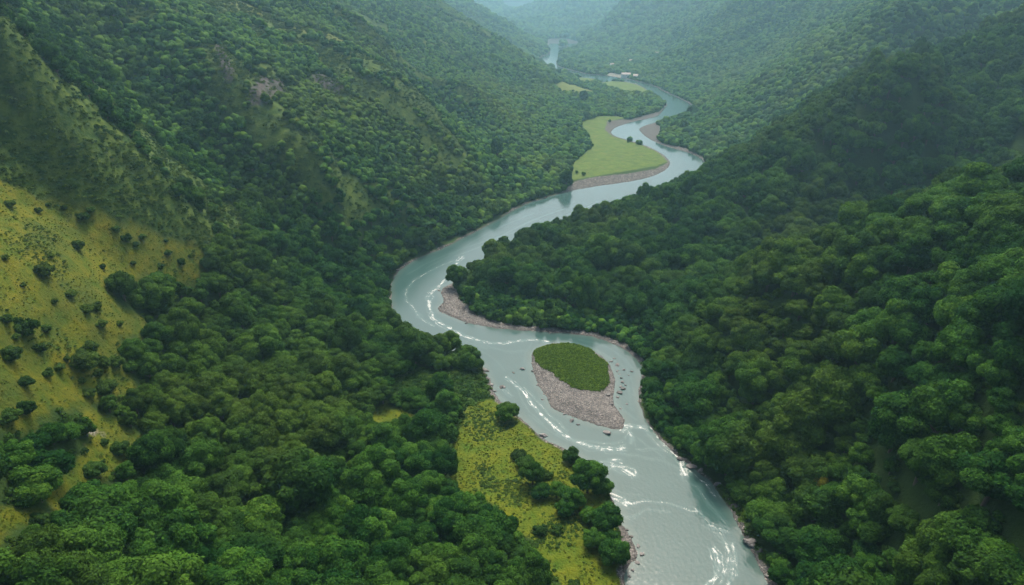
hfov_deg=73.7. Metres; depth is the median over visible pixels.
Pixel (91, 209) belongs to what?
hillside shrub
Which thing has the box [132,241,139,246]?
hillside shrub
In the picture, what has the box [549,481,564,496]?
broadleaf tree
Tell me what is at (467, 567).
broadleaf tree
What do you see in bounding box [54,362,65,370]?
hillside shrub
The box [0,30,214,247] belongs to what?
scrub
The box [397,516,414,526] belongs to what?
broadleaf tree
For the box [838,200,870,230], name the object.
broadleaf tree
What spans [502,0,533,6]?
sky
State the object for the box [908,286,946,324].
broadleaf tree
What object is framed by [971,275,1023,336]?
broadleaf tree
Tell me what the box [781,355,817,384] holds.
broadleaf tree
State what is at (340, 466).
broadleaf tree
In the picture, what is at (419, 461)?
broadleaf tree
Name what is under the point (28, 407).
hillside shrub
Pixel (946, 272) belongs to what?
broadleaf tree
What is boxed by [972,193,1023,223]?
broadleaf tree
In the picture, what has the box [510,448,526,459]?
meadow shrub
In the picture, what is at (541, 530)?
meadow shrub
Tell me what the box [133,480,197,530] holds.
broadleaf tree
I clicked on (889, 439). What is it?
broadleaf tree
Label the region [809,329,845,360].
broadleaf tree
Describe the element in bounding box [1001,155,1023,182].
broadleaf tree
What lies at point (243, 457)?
broadleaf tree
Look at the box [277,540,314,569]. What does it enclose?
broadleaf tree
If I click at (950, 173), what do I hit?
broadleaf tree
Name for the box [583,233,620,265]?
broadleaf tree
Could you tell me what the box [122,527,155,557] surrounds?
broadleaf tree
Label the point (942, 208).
broadleaf tree
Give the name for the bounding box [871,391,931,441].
broadleaf tree
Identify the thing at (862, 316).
broadleaf tree
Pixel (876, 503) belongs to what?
broadleaf tree
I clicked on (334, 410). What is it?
broadleaf tree
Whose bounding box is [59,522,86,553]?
broadleaf tree
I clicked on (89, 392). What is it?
hillside shrub
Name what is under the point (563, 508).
broadleaf tree
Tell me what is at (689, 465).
boulder
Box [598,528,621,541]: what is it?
broadleaf tree
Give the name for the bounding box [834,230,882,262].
broadleaf tree
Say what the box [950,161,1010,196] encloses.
broadleaf tree
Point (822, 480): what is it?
broadleaf tree
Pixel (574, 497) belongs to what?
broadleaf tree
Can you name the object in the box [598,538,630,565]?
broadleaf tree
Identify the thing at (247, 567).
broadleaf tree
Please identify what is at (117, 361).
hillside shrub
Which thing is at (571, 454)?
broadleaf tree
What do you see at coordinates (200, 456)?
broadleaf tree
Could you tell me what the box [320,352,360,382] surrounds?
broadleaf tree
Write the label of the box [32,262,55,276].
hillside shrub
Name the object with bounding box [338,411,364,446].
broadleaf tree
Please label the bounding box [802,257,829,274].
broadleaf tree
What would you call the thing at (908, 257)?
broadleaf tree
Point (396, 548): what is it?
broadleaf tree
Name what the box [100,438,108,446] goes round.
hillside shrub
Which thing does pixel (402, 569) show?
broadleaf tree
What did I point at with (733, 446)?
broadleaf tree
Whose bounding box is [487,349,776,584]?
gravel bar
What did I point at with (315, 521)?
broadleaf tree
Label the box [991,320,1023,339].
broadleaf tree
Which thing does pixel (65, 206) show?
hillside shrub
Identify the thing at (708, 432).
broadleaf tree
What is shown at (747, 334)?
broadleaf tree
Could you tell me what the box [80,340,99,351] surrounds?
hillside shrub
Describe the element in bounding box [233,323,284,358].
broadleaf tree
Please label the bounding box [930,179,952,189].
broadleaf tree
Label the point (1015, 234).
broadleaf tree
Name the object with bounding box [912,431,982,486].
broadleaf tree
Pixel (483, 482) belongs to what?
weeds
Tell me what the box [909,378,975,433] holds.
broadleaf tree
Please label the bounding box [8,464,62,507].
broadleaf tree
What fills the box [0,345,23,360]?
hillside shrub
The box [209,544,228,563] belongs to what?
broadleaf tree
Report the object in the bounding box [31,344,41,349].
hillside shrub
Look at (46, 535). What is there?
broadleaf tree
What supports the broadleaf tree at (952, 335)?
on the ground
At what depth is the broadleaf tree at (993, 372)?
191.68 m
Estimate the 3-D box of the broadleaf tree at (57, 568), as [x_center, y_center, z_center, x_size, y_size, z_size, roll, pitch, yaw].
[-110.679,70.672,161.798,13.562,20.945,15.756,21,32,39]
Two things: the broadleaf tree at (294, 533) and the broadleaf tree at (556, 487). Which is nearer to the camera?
the broadleaf tree at (294, 533)
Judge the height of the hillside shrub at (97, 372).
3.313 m
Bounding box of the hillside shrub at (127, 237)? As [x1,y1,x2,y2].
[120,233,131,241]
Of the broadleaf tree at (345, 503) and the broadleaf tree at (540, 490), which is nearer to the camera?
the broadleaf tree at (345, 503)
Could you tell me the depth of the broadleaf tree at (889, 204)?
310.23 m
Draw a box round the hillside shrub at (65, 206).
[60,204,67,209]
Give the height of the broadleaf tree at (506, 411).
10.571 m
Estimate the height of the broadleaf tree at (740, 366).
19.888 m
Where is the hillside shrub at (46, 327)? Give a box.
[40,324,52,331]
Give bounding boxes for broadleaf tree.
[4,439,36,467]
[4,552,78,584]
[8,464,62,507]
[10,522,63,558]
[15,545,54,558]
[27,448,75,473]
[58,479,109,513]
[59,516,127,555]
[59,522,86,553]
[65,484,143,537]
[67,550,111,584]
[93,548,128,572]
[107,569,129,584]
[119,554,131,560]
[120,548,205,584]
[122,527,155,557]
[125,429,174,468]
[126,276,174,308]
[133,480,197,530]
[137,478,156,492]
[149,506,217,554]
[154,517,166,533]
[156,537,189,554]
[161,470,203,492]
[162,425,190,462]
[167,307,200,341]
[178,437,225,477]
[187,370,231,398]
[187,541,213,564]
[191,436,216,442]
[191,491,222,523]
[199,328,227,355]
[199,566,244,584]
[206,468,250,499]
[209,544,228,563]
[211,504,239,528]
[212,538,217,548]
[217,541,230,549]
[218,546,269,584]
[222,449,255,471]
[224,529,285,576]
[226,511,246,534]
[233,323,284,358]
[235,424,279,451]
[239,495,285,526]
[243,531,274,540]
[244,546,273,576]
[246,517,282,534]
[253,445,287,479]
[254,353,284,380]
[260,495,293,519]
[261,446,334,510]
[267,373,297,400]
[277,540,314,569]
[282,526,314,545]
[298,545,321,574]
[301,400,331,425]
[303,412,350,448]
[303,509,328,535]
[308,370,341,399]
[313,534,368,578]
[317,545,331,572]
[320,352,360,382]
[322,495,354,517]
[327,455,349,485]
[328,406,338,413]
[330,399,356,415]
[337,504,385,543]
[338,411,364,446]
[340,369,361,392]
[341,516,389,550]
[346,476,394,508]
[347,444,401,489]
[359,476,392,504]
[361,560,399,584]
[369,536,412,564]
[370,540,390,564]
[380,507,397,538]
[381,478,419,517]
[382,506,413,518]
[382,556,413,581]
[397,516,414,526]
[401,440,434,454]
[403,411,438,442]
[403,449,433,476]
[406,478,429,507]
[408,521,438,546]
[408,542,433,568]
[417,554,448,584]
[426,413,448,439]
[427,496,465,534]
[427,542,458,565]
[442,556,482,584]
[451,491,479,517]
[452,513,503,550]
[458,533,495,568]
[481,563,505,584]
[486,511,518,533]
[495,401,519,421]
[515,454,534,467]
[518,461,545,484]
[519,551,551,584]
[531,482,550,499]
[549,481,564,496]
[554,499,574,517]
[558,485,586,509]
[562,446,580,463]
[570,458,608,492]
[579,505,593,523]
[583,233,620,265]
[583,527,606,547]
[590,500,623,530]
[592,478,614,494]
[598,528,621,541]
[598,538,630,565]
[658,278,687,299]
[673,375,722,416]
[676,279,700,304]
[679,398,709,424]
[680,243,715,264]
[690,439,710,467]
[694,414,721,426]
[697,273,724,288]
[698,417,732,442]
[703,420,766,472]
[723,410,758,436]
[730,318,770,351]
[733,245,760,276]
[734,467,754,486]
[735,360,769,389]
[738,357,780,392]
[745,495,791,521]
[750,478,789,501]
[751,257,778,291]
[751,500,783,506]
[751,511,796,542]
[754,420,773,442]
[760,413,817,459]
[767,238,808,273]
[772,263,810,296]
[776,233,804,240]
[780,449,831,487]
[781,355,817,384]
[781,388,841,445]
[784,340,823,362]
[784,380,809,396]
[784,524,835,562]
[790,482,842,523]
[794,559,825,584]
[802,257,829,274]
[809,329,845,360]
[809,364,869,421]
[811,285,855,318]
[812,477,828,485]
[819,480,853,514]
[822,245,840,266]
[824,302,857,330]
[832,321,887,365]
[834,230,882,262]
[835,252,882,280]
[835,473,881,507]
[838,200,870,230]
[844,306,888,342]
[846,508,894,543]
[849,362,887,385]
[855,488,897,527]
[862,215,896,243]
[866,195,904,214]
[868,419,907,452]
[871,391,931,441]
[874,212,902,219]
[874,298,921,346]
[875,344,919,381]
[879,275,929,301]
[885,503,919,533]
[888,242,931,273]
[891,214,934,241]
[892,313,935,350]
[892,537,928,584]
[896,388,911,399]
[897,437,932,485]
[898,223,945,254]
[903,361,933,386]
[904,186,950,215]
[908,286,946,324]
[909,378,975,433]
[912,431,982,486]
[916,518,938,551]
[921,544,956,583]
[923,477,958,509]
[926,165,962,189]
[928,191,953,205]
[928,192,968,222]
[928,372,958,384]
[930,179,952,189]
[930,218,972,239]
[930,323,994,367]
[930,422,955,432]
[932,295,972,328]
[933,248,973,269]
[933,260,970,289]
[933,504,1002,553]
[943,273,968,295]
[943,399,984,434]
[944,182,954,192]
[946,544,990,584]
[948,339,993,371]
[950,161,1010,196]
[951,450,1015,507]
[952,300,994,334]
[954,189,1009,222]
[955,228,987,258]
[956,284,968,297]
[966,255,991,282]
[966,282,982,296]
[967,546,1023,584]
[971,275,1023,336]
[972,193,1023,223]
[972,203,1023,242]
[976,246,1023,286]
[976,247,1019,269]
[976,359,1023,391]
[977,536,1018,558]
[980,201,1021,219]
[981,240,1023,254]
[981,256,1021,285]
[982,410,1022,435]
[986,224,1023,249]
[986,385,1023,414]
[990,337,1023,377]
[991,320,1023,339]
[998,189,1018,193]
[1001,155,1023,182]
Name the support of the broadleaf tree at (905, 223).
on the ground
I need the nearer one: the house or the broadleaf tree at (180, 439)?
the broadleaf tree at (180, 439)
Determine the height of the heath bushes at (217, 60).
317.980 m
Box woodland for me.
[0,0,1023,584]
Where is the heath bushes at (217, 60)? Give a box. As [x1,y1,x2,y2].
[0,0,478,239]
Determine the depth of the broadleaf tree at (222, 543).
208.00 m
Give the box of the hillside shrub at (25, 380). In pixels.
[17,375,36,386]
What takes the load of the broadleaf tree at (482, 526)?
on the ground
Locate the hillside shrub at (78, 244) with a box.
[71,240,84,249]
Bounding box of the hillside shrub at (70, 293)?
[64,289,77,297]
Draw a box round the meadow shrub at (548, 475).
[543,468,553,480]
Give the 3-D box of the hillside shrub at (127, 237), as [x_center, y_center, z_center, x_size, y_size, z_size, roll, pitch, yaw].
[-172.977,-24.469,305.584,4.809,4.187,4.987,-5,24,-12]
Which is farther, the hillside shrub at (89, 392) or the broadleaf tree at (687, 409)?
the broadleaf tree at (687, 409)
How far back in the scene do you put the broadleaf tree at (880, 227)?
289.03 m
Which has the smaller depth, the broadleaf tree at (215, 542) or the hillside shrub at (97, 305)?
the broadleaf tree at (215, 542)
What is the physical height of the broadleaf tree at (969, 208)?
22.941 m
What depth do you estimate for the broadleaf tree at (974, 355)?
205.95 m
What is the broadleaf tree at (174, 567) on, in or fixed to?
on the ground
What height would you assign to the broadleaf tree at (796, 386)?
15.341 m
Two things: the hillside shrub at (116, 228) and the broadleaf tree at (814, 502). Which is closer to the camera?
the broadleaf tree at (814, 502)
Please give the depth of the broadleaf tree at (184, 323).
291.38 m
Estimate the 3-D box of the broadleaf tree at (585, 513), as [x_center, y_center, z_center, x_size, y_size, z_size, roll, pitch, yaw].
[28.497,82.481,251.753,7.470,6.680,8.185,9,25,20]
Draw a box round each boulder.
[686,463,696,468]
[743,538,755,547]
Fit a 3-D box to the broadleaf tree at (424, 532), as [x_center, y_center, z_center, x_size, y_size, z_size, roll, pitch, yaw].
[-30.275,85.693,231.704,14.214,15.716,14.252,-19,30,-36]
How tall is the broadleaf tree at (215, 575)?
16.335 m
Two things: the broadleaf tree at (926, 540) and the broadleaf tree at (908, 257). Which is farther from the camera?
the broadleaf tree at (908, 257)
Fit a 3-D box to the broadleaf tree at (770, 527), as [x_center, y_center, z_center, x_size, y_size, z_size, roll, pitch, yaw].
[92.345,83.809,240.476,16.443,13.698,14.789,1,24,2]
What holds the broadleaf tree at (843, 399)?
on the ground
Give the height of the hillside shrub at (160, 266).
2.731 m
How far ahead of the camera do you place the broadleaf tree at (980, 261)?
224.74 m
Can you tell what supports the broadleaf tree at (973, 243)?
on the ground
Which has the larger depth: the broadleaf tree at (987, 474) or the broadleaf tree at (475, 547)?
the broadleaf tree at (475, 547)
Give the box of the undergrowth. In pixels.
[0,69,1023,584]
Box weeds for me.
[0,188,622,572]
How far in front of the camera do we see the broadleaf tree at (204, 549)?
196.43 m
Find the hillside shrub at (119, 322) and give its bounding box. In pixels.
[116,320,123,325]
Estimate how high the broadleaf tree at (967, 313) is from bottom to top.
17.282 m
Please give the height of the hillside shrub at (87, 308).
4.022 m
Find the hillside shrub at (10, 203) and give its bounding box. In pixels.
[4,200,15,206]
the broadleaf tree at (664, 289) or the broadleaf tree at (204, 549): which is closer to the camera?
the broadleaf tree at (204, 549)
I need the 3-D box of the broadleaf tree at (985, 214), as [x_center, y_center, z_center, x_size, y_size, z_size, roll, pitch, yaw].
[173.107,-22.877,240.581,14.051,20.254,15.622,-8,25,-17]
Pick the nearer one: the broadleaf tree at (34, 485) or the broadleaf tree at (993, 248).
the broadleaf tree at (34, 485)
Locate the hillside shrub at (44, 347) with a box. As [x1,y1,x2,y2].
[37,343,47,351]
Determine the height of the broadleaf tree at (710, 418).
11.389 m
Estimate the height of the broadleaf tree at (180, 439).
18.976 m
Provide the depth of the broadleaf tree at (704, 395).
300.66 m
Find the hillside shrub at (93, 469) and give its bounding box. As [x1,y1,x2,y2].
[82,460,107,478]
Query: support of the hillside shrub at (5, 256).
on the ground
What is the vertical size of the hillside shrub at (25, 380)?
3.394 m
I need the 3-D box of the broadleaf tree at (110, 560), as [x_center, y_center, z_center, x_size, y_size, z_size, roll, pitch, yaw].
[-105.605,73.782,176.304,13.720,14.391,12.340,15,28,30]
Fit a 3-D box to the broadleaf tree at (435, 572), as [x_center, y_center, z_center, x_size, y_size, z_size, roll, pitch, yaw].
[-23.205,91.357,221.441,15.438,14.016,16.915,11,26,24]
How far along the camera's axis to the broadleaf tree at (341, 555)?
211.03 m
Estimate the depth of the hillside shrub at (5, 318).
216.40 m
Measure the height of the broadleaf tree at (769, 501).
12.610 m
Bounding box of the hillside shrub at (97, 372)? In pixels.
[92,368,103,376]
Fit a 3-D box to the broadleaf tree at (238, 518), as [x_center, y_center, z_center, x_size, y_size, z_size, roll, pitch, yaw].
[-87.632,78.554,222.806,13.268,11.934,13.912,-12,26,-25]
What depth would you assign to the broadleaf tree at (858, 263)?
279.74 m
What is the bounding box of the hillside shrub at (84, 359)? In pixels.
[68,348,100,369]
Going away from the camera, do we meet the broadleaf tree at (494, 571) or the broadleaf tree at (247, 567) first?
the broadleaf tree at (247, 567)
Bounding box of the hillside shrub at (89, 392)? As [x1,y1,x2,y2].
[82,388,96,397]
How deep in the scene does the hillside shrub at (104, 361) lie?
245.41 m
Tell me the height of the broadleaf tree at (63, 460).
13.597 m
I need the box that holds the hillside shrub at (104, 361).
[97,355,110,367]
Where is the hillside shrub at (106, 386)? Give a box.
[95,378,117,394]
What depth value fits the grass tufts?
262.59 m
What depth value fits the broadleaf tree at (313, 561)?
211.55 m
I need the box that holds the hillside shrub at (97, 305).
[91,301,101,310]
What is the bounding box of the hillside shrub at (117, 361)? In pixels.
[109,355,126,367]
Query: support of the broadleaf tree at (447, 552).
on the ground
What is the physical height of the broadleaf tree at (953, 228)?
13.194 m
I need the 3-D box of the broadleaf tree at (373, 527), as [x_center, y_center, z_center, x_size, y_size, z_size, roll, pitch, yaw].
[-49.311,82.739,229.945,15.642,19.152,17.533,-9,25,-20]
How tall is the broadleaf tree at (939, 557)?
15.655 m
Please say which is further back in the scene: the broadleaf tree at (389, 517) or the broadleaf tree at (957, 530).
the broadleaf tree at (389, 517)
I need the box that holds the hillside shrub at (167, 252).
[164,249,172,254]
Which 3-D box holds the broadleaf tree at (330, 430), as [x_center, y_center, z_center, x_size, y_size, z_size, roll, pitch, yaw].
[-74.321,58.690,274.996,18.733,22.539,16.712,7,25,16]
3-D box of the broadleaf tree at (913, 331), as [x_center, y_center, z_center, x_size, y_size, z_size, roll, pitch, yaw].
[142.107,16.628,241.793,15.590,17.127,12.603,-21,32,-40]
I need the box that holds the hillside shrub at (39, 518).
[29,512,50,525]
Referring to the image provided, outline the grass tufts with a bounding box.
[0,179,621,584]
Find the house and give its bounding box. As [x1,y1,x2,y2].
[621,72,630,77]
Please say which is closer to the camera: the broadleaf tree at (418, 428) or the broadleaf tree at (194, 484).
the broadleaf tree at (194, 484)
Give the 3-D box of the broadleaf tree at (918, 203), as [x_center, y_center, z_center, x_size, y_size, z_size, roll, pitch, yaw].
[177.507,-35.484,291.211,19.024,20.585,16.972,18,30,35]
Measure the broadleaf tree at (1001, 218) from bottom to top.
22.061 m
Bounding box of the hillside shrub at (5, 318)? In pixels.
[0,314,13,322]
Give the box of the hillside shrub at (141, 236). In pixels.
[137,233,146,239]
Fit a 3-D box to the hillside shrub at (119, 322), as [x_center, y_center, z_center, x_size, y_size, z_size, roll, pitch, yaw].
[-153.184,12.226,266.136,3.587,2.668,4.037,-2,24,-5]
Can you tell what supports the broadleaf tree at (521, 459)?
on the ground
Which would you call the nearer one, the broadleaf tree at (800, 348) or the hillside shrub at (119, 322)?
the hillside shrub at (119, 322)
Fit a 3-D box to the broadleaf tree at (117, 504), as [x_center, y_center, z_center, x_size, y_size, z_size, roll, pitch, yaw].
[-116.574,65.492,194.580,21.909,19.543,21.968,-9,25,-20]
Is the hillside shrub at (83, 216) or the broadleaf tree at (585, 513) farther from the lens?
the hillside shrub at (83, 216)
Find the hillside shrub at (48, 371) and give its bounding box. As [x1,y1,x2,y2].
[41,367,53,376]
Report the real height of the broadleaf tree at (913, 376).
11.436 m
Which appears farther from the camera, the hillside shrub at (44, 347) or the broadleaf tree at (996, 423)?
the hillside shrub at (44, 347)
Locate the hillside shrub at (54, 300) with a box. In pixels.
[51,298,58,303]
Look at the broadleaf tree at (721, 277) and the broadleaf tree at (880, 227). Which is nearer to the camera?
the broadleaf tree at (880, 227)
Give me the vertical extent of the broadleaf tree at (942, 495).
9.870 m
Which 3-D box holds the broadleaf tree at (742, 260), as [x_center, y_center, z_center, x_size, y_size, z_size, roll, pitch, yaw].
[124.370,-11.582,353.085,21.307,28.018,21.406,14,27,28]
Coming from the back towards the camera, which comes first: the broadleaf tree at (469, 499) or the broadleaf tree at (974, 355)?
the broadleaf tree at (469, 499)
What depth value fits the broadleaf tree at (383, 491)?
246.16 m
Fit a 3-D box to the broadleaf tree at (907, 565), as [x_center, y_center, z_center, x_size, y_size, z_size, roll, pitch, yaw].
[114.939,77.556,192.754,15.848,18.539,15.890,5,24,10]
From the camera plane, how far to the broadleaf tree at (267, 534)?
212.91 m
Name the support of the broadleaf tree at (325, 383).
on the ground
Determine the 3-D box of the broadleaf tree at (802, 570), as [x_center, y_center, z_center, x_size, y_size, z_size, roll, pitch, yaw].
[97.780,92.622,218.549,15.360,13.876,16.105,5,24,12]
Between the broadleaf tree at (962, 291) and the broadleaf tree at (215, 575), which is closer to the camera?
the broadleaf tree at (215, 575)
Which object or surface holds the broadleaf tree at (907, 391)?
on the ground
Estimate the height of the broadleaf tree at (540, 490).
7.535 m
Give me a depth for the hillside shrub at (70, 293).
249.88 m
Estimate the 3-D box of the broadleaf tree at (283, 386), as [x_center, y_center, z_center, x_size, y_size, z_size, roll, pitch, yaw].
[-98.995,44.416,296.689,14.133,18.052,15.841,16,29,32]
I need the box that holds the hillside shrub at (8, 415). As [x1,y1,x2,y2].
[0,407,23,425]
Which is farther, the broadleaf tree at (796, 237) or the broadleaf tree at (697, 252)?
the broadleaf tree at (697, 252)
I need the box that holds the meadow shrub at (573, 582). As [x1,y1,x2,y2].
[566,579,579,584]
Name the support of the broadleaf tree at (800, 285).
on the ground
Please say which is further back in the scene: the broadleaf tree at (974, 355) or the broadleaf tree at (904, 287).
the broadleaf tree at (904, 287)
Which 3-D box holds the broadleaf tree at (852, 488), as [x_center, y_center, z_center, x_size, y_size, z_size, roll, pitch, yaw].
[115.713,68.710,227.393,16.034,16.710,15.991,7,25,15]
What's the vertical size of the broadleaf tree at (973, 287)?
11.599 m
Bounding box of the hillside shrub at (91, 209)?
[86,206,95,211]
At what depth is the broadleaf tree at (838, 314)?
274.04 m
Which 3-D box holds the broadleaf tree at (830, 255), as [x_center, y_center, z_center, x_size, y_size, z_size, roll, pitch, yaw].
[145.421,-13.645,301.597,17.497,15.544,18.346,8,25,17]
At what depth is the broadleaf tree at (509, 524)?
238.70 m
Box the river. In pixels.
[391,44,767,584]
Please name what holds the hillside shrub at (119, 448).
on the ground
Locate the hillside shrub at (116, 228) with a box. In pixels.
[111,225,120,230]
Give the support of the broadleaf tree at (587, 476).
on the ground
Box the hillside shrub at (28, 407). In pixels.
[16,400,37,414]
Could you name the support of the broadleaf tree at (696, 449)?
on the ground
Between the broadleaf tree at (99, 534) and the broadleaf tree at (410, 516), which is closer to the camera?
the broadleaf tree at (99, 534)
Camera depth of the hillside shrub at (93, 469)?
212.39 m
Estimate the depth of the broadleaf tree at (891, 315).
244.38 m
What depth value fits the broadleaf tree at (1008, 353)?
189.99 m
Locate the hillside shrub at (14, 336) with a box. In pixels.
[11,333,20,339]
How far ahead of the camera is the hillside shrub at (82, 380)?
233.83 m
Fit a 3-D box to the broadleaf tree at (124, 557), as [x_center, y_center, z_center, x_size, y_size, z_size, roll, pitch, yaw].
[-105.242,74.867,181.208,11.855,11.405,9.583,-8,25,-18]
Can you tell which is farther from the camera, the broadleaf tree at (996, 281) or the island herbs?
the island herbs
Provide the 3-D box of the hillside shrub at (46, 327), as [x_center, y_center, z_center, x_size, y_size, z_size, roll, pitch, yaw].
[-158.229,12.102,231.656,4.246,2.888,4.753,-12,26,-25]
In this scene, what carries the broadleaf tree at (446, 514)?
on the ground
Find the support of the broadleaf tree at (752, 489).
on the ground
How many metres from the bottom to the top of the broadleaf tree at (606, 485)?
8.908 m
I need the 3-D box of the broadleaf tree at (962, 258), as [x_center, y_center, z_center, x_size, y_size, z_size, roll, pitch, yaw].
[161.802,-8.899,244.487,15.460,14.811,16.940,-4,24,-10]
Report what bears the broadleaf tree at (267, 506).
on the ground
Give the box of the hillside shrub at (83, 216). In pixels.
[74,212,89,219]
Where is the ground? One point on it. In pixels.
(608, 154)
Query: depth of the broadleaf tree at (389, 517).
234.20 m
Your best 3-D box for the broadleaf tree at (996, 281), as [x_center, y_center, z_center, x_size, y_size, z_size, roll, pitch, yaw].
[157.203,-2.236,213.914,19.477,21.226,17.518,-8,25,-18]
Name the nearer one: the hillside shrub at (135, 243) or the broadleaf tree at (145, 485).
the broadleaf tree at (145, 485)
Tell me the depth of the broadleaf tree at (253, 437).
257.34 m
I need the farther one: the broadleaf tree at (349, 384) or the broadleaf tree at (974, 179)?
the broadleaf tree at (349, 384)
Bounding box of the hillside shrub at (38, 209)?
[34,207,42,212]
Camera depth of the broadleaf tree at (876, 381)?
247.46 m
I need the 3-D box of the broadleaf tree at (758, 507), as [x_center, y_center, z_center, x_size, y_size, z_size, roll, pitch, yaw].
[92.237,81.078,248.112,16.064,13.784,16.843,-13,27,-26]
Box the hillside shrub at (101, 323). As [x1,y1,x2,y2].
[95,319,107,327]
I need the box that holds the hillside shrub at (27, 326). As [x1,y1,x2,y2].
[13,317,40,336]
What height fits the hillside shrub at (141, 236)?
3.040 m
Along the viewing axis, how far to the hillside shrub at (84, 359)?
234.94 m
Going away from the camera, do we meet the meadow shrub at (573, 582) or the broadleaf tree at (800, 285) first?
the meadow shrub at (573, 582)
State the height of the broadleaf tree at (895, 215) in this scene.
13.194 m
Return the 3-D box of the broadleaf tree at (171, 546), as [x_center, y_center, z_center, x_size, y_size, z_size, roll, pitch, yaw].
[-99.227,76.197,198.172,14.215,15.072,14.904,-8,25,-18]
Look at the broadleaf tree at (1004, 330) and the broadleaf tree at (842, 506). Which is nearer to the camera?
the broadleaf tree at (1004, 330)
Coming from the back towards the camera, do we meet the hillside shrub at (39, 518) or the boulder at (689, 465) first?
the boulder at (689, 465)
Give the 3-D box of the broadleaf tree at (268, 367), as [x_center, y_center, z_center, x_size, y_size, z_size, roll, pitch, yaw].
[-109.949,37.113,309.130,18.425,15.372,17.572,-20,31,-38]
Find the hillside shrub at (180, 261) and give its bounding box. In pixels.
[177,258,185,264]
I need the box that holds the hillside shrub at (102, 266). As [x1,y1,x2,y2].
[98,263,105,268]
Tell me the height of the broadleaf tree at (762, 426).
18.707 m
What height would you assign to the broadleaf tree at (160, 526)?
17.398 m
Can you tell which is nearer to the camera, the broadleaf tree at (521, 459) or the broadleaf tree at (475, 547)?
the broadleaf tree at (475, 547)
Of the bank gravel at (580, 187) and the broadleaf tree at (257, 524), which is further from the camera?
the bank gravel at (580, 187)
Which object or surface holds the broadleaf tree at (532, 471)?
on the ground
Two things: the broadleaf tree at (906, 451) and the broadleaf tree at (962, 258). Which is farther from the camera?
the broadleaf tree at (962, 258)
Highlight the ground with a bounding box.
[0,0,1023,584]
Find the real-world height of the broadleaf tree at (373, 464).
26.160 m
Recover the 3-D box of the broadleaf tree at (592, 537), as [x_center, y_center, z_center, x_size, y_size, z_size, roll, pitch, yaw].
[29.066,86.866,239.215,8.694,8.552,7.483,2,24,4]
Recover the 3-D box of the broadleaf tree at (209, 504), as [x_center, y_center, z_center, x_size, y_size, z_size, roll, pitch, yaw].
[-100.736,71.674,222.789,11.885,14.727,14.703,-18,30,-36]
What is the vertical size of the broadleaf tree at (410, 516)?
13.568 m
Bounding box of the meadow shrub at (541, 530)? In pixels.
[532,524,547,536]
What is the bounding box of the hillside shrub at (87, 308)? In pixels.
[79,304,92,313]
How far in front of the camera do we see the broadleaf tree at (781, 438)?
254.85 m
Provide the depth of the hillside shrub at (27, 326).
220.27 m
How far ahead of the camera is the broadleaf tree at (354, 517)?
224.78 m
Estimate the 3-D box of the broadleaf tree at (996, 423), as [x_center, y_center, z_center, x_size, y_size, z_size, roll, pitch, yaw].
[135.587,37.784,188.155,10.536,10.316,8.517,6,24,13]
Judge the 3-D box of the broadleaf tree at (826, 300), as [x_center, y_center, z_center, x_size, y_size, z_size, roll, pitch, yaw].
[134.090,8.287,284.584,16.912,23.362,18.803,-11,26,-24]
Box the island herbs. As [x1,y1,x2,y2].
[533,342,609,391]
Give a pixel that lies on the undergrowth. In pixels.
(472, 391)
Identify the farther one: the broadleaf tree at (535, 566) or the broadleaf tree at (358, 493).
the broadleaf tree at (358, 493)
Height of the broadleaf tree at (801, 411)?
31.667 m
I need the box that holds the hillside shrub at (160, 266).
[157,263,164,268]
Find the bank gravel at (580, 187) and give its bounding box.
[390,140,702,348]
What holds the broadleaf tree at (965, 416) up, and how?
on the ground
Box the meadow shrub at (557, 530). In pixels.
[551,525,562,536]
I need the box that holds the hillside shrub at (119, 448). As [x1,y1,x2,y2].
[109,440,129,455]
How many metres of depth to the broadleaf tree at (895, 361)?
236.68 m
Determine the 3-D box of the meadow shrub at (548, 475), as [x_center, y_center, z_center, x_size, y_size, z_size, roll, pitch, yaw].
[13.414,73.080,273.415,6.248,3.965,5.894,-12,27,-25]
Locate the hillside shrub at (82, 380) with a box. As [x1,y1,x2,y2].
[77,377,86,382]
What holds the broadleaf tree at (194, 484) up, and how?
on the ground
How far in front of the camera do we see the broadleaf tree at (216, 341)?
298.48 m
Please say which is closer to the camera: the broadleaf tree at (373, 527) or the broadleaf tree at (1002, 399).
the broadleaf tree at (1002, 399)
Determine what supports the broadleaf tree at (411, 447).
on the ground
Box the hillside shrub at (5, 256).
[0,254,9,259]
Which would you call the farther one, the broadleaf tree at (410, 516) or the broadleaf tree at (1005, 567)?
the broadleaf tree at (410, 516)
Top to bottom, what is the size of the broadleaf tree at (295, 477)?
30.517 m
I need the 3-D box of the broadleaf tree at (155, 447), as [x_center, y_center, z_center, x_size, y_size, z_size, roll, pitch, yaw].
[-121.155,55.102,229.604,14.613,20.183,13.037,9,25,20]
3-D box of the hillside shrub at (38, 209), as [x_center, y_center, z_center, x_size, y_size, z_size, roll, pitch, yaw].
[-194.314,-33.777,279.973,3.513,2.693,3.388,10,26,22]
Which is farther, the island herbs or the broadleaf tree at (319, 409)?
the island herbs
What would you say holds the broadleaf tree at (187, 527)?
on the ground
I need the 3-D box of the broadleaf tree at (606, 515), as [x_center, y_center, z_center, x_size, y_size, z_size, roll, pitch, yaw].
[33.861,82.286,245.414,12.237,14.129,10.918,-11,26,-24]
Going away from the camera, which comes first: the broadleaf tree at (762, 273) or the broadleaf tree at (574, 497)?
the broadleaf tree at (574, 497)
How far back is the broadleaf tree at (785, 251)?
313.95 m
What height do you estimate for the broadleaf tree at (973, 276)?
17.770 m
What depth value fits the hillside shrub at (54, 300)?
241.60 m
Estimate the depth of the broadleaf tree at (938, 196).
281.93 m

